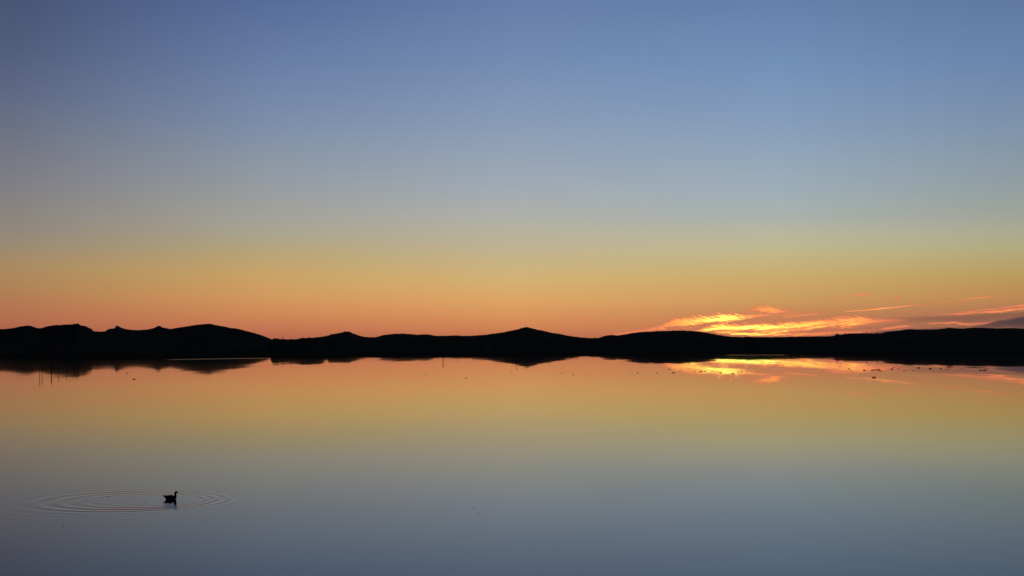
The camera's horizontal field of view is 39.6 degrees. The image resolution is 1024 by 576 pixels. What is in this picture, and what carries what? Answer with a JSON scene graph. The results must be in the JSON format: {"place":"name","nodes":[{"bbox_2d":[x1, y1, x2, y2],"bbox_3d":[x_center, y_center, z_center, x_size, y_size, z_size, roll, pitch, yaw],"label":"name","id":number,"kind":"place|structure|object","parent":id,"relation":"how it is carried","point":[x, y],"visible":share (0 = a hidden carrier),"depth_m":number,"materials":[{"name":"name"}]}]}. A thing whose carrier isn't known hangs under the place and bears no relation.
{"place":"outdoors","nodes":[
{"label":"outdoors","id":0,"kind":"place"},
{"bbox_2d":[0,355,1023,575],"bbox_3d":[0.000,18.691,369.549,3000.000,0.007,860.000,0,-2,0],"label":"water","id":1,"kind":"structure","parent":0,"point":[782,465],"depth_m":46.69,"materials":[{"name":"blue liquid"}]},
{"bbox_2d":[162,491,178,499],"bbox_3d":[-8.818,5.379,36.755,0.434,0.263,0.176,0,-2,0],"label":"water bird","id":2,"kind":"object","parent":1,"relation":"on","point":[170,497],"visible":1,"depth_m":36.71},
{"bbox_2d":[0,323,1023,359],"bbox_3d":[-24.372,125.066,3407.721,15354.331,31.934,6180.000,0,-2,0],"label":"hills","id":3,"kind":"structure","parent":0,"point":[205,341],"depth_m":955.51,"materials":[{"name":"black"}]},
{"bbox_2d":[0,0,1023,338],"label":"sky","id":4,"kind":"structure","parent":0,"point":[279,169],"materials":[{"name":"blue"}]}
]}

